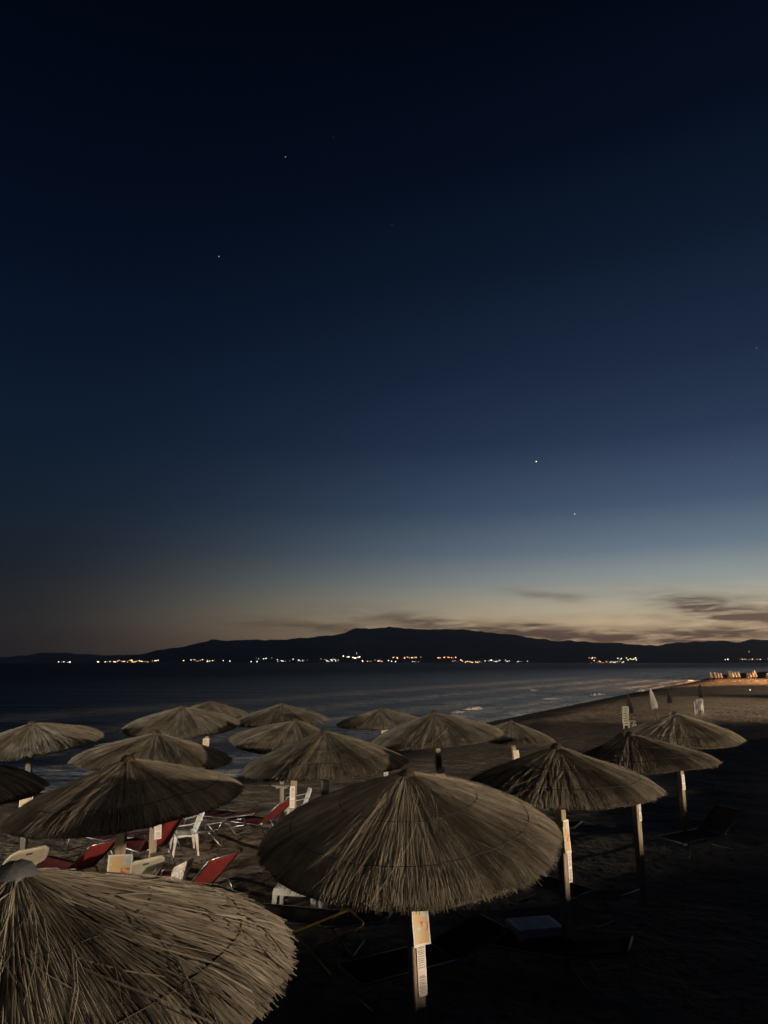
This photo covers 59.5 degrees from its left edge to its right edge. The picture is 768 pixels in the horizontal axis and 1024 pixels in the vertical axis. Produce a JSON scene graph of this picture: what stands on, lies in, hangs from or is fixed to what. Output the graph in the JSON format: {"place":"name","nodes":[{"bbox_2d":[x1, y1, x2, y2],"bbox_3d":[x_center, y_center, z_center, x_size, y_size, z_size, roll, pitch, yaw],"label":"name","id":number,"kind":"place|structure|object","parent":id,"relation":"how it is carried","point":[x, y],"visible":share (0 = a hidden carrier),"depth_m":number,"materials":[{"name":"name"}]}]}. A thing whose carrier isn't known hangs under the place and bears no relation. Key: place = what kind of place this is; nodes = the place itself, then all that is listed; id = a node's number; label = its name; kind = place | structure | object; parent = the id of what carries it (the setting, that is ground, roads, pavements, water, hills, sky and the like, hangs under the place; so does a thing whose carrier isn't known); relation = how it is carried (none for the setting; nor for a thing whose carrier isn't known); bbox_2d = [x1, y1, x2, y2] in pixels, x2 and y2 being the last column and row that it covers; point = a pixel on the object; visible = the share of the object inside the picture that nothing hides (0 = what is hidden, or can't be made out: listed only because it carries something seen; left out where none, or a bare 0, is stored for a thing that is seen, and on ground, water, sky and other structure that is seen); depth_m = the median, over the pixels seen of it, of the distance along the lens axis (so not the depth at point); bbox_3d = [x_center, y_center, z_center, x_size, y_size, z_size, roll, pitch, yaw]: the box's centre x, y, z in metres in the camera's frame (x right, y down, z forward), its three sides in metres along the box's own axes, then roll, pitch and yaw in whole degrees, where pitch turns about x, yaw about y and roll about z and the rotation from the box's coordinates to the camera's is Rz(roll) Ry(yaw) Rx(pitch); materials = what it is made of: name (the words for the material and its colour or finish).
{"place":"outdoors","nodes":[
{"label":"outdoors","id":0,"kind":"place"},
{"bbox_2d":[0,652,130,662],"bbox_3d":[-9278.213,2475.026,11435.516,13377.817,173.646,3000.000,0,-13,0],"label":"hills","id":1,"kind":"structure","parent":0,"point":[51,657],"depth_m":10527.73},
{"bbox_2d":[0,671,767,1023],"bbox_3d":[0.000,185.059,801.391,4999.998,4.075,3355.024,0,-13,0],"label":"beach","id":2,"kind":"structure","parent":0,"point":[696,925],"depth_m":10.29,"materials":[{"name":"brown sand"}]},
{"bbox_2d":[0,845,48,867],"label":"plastic lounger","id":3,"kind":"object","parent":2,"relation":"on","point":[36,856],"visible":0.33,"depth_m":10.24,"materials":[{"name":"plastic"}]},
{"bbox_2d":[0,764,49,806],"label":"straw umbrella","id":4,"kind":"object","parent":2,"relation":"on","point":[17,784],"visible":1,"depth_m":8.19,"materials":[{"name":"brown wicker"}]},
{"bbox_2d":[0,720,103,849],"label":"straw umbrella","id":5,"kind":"object","parent":2,"relation":"on","point":[29,741],"visible":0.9,"depth_m":12.24,"materials":[{"name":"brown"}]},
{"bbox_2d":[40,839,114,871],"bbox_3d":[-5.302,5.831,11.229,1.865,0.832,0.608,-7,-14,29],"label":"sun lounger","id":6,"kind":"object","parent":2,"relation":"on","point":[92,855],"visible":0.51,"depth_m":11.06,"materials":[{"name":"fabric"}]},
{"bbox_2d":[65,830,149,855],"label":"sun lounger","id":7,"kind":"object","parent":2,"relation":"on","point":[110,837],"visible":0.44,"depth_m":12.98,"materials":[{"name":"metal"}]},
{"bbox_2d":[0,754,244,876],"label":"straw umbrella","id":8,"kind":"object","parent":2,"relation":"on","point":[123,796],"visible":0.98,"depth_m":6.88,"materials":[{"name":"brown plant"}]},
{"bbox_2d":[101,855,164,878],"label":"plastic lounger","id":9,"kind":"object","parent":2,"relation":"on","point":[152,865],"visible":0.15,"depth_m":9.79,"materials":[{"name":"plastic"}]},
{"bbox_2d":[102,819,182,865],"bbox_3d":[-4.505,6.046,12.509,1.769,0.928,0.608,-10,-16,37],"label":"sun lounger","id":10,"kind":"object","parent":2,"relation":"on","point":[137,844],"visible":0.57,"depth_m":12.28,"materials":[{"name":"fabric"}]},
{"bbox_2d":[0,859,298,1023],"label":"straw umbrella","id":11,"kind":"object","parent":2,"relation":"on","point":[78,947],"visible":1,"depth_m":2.70,"materials":[{"name":"brown plant"}]},
{"bbox_2d":[68,730,232,857],"bbox_3d":[-3.770,4.958,10.790,2.563,2.772,2.581,0,-13,0],"label":"straw umbrella","id":12,"kind":"object","parent":2,"relation":"on","point":[155,745],"visible":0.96,"depth_m":10.53,"materials":[{"name":"brown plant"}]},
{"bbox_2d":[159,858,193,880],"bbox_3d":[-3.172,5.496,9.760,0.641,0.828,0.611,-4,-13,18],"label":"lounge chair","id":13,"kind":"object","parent":2,"relation":"on","point":[180,871],"visible":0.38,"depth_m":9.74,"materials":[{"name":"white plastic"}]},
{"bbox_2d":[121,705,239,738],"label":"straw umbrella","id":14,"kind":"object","parent":2,"relation":"on","point":[182,721],"visible":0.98,"depth_m":14.35,"materials":[{"name":"beige wicker"}]},
{"bbox_2d":[168,812,204,857],"bbox_3d":[-3.819,6.217,13.059,0.600,0.775,0.572,6,-14,-24],"label":"plastic chair","id":15,"kind":"object","parent":2,"relation":"on","point":[187,833],"visible":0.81,"depth_m":13.04,"materials":[{"name":"white plastic"}]},
{"bbox_2d":[139,817,245,851],"bbox_3d":[-3.829,6.455,13.465,2.040,0.439,0.608,3,-13,-14],"label":"lounger frame","id":16,"kind":"object","parent":2,"relation":"on","point":[213,830],"visible":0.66,"depth_m":13.52,"materials":[{"name":"metal"}]},
{"bbox_2d":[155,850,239,890],"bbox_3d":[-3.063,5.535,10.213,1.829,0.872,0.608,-8,-15,33],"label":"sun lounger","id":17,"kind":"object","parent":2,"relation":"on","point":[212,870],"visible":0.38,"depth_m":9.91,"materials":[{"name":"fabric"}]},
{"bbox_2d":[191,700,247,745],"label":"straw umbrella","id":18,"kind":"object","parent":2,"relation":"on","point":[211,705],"visible":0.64,"depth_m":21.86,"materials":[{"name":"brown"}]},
{"bbox_2d":[182,807,268,834],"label":"sun lounger","id":19,"kind":"object","parent":2,"relation":"on","point":[222,814],"visible":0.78,"depth_m":14.72,"materials":[{"name":"metal"}]},
{"bbox_2d":[213,798,296,834],"bbox_3d":[-2.803,6.539,14.472,1.865,0.832,0.608,-7,-14,27],"label":"sun lounger","id":20,"kind":"object","parent":2,"relation":"on","point":[277,811],"visible":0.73,"depth_m":14.28,"materials":[{"name":"metal"}]},
{"bbox_2d":[229,718,320,811],"bbox_3d":[-1.834,5.548,13.320,2.548,2.807,2.574,0,-13,0],"label":"straw umbrella","id":21,"kind":"object","parent":2,"relation":"on","point":[265,739],"visible":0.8,"depth_m":13.02,"materials":[{"name":"brown plant"}]},
{"bbox_2d":[237,702,329,801],"bbox_3d":[-2.718,6.511,17.640,2.573,2.930,2.591,0,-13,0],"label":"straw umbrella","id":22,"kind":"object","parent":2,"relation":"on","point":[281,712],"visible":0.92,"depth_m":17.31,"materials":[{"name":"beige wicker"}]},
{"bbox_2d":[272,883,320,907],"bbox_3d":[-1.264,5.661,9.805,0.650,0.420,0.460,-2,-13,8],"label":"table","id":23,"kind":"object","parent":2,"relation":"on","point":[278,891],"visible":0.22,"depth_m":9.65,"materials":[{"name":"white plastic"}]},
{"bbox_2d":[284,787,311,816],"bbox_3d":[-1.966,6.753,15.404,0.600,0.775,0.572,3,-13,-15],"label":"plastic chair","id":24,"kind":"object","parent":2,"relation":"on","point":[306,798],"visible":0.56,"depth_m":15.53,"materials":[{"name":"white plastic"}]},
{"bbox_2d":[240,728,408,908],"bbox_3d":[-0.894,4.745,10.134,2.575,2.834,2.560,0,-13,0],"label":"straw umbrella","id":25,"kind":"object","parent":2,"relation":"on","point":[324,755],"visible":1,"depth_m":9.68,"materials":[{"name":"brown plant"}]},
{"bbox_2d":[256,902,392,956],"bbox_3d":[-0.876,5.388,8.776,2.036,0.466,0.608,-3,-13,14],"label":"lounger frame","id":26,"kind":"object","parent":2,"relation":"on","point":[298,915],"visible":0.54,"depth_m":8.76,"materials":[{"name":"metal"}]},
{"bbox_2d":[287,909,363,975],"bbox_3d":[-1.264,5.215,7.974,2.025,0.519,0.608,6,-14,-23],"label":"lounger frame","id":27,"kind":"object","parent":2,"relation":"on","point":[312,954],"visible":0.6,"depth_m":8.10,"materials":[{"name":"grey metal"}]},
{"bbox_2d":[336,707,419,775],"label":"straw umbrella","id":28,"kind":"object","parent":2,"relation":"on","point":[382,719],"visible":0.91,"depth_m":18.10,"materials":[{"name":"brown"}]},
{"bbox_2d":[257,769,564,1023],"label":"straw umbrella","id":29,"kind":"object","parent":2,"relation":"on","point":[417,847],"visible":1,"depth_m":5.07,"materials":[{"name":"brown plant"}]},
{"bbox_2d":[337,913,507,1013],"bbox_3d":[0.477,5.186,7.757,2.025,0.519,0.608,7,-14,-29],"label":"dark lounger","id":30,"kind":"object","parent":2,"relation":"on","point":[466,938],"visible":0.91,"depth_m":7.76,"materials":[{"name":"metal"}]},
{"bbox_2d":[371,710,504,776],"bbox_3d":[0.988,5.217,12.496,2.547,2.939,2.564,0,-13,0],"label":"straw umbrella","id":31,"kind":"object","parent":2,"relation":"on","point":[436,731],"visible":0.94,"depth_m":12.07,"materials":[{"name":"brown"}]},
{"bbox_2d":[482,720,555,759],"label":"straw umbrella","id":32,"kind":"object","parent":2,"relation":"on","point":[515,734],"visible":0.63,"depth_m":19.13,"materials":[{"name":"brown"}]},
{"bbox_2d":[505,915,561,967],"bbox_3d":[1.921,5.431,8.511,0.650,0.420,0.460,3,-13,-12],"label":"table","id":33,"kind":"object","parent":2,"relation":"on","point":[522,928],"visible":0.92,"depth_m":8.41,"materials":[{"name":"blue plastic"}]},
{"bbox_2d":[470,929,633,990],"bbox_3d":[1.924,5.296,8.088,2.031,0.493,0.608,-6,-14,24],"label":"dark lounger","id":34,"kind":"object","parent":2,"relation":"on","point":[565,950],"visible":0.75,"depth_m":7.97,"materials":[{"name":"metal"}]},
{"bbox_2d":[469,743,667,968],"bbox_3d":[2.282,4.441,8.529,2.585,2.870,2.582,0,-13,0],"label":"straw umbrella","id":35,"kind":"object","parent":2,"relation":"on","point":[559,779],"visible":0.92,"depth_m":8.19,"materials":[{"name":"brown plant"}]},
{"bbox_2d":[569,820,582,828],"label":"dark lounger","id":36,"kind":"object","parent":2,"relation":"on","point":[575,824],"visible":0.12,"depth_m":13.38,"materials":[{"name":"metal"}]},
{"bbox_2d":[513,874,640,928],"bbox_3d":[2.744,5.657,9.938,0.608,0.519,2.025,10,-16,-39],"label":"dark lounger","id":37,"kind":"object","parent":2,"relation":"on","point":[549,884],"visible":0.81,"depth_m":9.78,"materials":[{"name":"metal"}]},
{"bbox_2d":[627,691,633,726],"bbox_3d":[14.263,11.425,38.944,0.500,2.000,0.500,-5,-13,-1],"label":"closed parasol","id":38,"kind":"object","parent":2,"relation":"on","point":[630,705],"visible":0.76,"depth_m":38.88,"materials":[{"name":"fabric"}]},
{"bbox_2d":[582,732,721,903],"bbox_3d":[4.066,4.955,10.666,2.556,2.797,2.584,0,-13,0],"label":"straw umbrella","id":39,"kind":"object","parent":2,"relation":"on","point":[642,755],"visible":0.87,"depth_m":10.38,"materials":[{"name":"brown plant"}]},
{"bbox_2d":[649,686,657,718],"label":"closed parasol","id":40,"kind":"object","parent":2,"relation":"on","point":[653,702],"visible":0.85,"depth_m":41.37,"materials":[{"name":"white fabric"}]},
{"bbox_2d":[666,687,671,713],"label":"closed parasol","id":41,"kind":"object","parent":2,"relation":"on","point":[669,699],"visible":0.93,"depth_m":47.98,"materials":[{"name":"fabric"}]},
{"bbox_2d":[614,711,746,845],"bbox_3d":[6.220,5.660,14.014,2.560,2.890,2.558,0,-13,0],"label":"straw umbrella","id":42,"kind":"object","parent":2,"relation":"on","point":[675,728],"visible":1,"depth_m":13.70,"materials":[{"name":"brown plant"}]},
{"bbox_2d":[658,805,741,859],"bbox_3d":[6.292,6.340,13.330,1.944,0.720,0.608,7,-14,-29],"label":"dark lounger","id":43,"kind":"object","parent":2,"relation":"on","point":[719,820],"visible":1,"depth_m":13.47,"materials":[{"name":"metal"}]},
{"bbox_2d":[698,682,705,707],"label":"closed parasol","id":44,"kind":"object","parent":2,"relation":"on","point":[700,693],"visible":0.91,"depth_m":54.74,"materials":[{"name":"fabric"}]},
{"bbox_2d":[0,663,767,792],"bbox_3d":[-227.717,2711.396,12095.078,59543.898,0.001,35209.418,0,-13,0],"label":"sea","id":45,"kind":"structure","parent":0,"point":[110,700],"depth_m":109.27,"materials":[{"name":"liquid"}]},
{"bbox_2d":[461,706,482,709],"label":"wave crest","id":46,"kind":"object","parent":45,"relation":"on","point":[472,708],"visible":0.98,"depth_m":63.03,"materials":[{"name":"liquid"}]},
{"bbox_2d":[586,692,604,695],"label":"wave crest","id":47,"kind":"object","parent":45,"relation":"on","point":[593,693],"visible":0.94,"depth_m":90.31,"materials":[{"name":"liquid"}]},
{"bbox_2d":[0,0,767,656],"label":"sky","id":48,"kind":"structure","parent":0,"point":[302,302],"materials":[{"name":"blue"}]},
{"bbox_2d":[96,627,767,662],"bbox_3d":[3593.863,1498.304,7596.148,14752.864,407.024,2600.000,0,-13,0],"label":"hills","id":49,"kind":"structure","parent":0,"point":[383,645],"depth_m":6751.40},
{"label":"plastic chair","id":50,"kind":"object","parent":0,"visible":0},
{"bbox_2d":[694,699,703,709],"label":"plastic chair","id":51,"kind":"object","parent":50,"relation":"on","point":[698,701],"visible":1,"depth_m":48.18,"materials":[{"name":"white plastic"}]}
]}

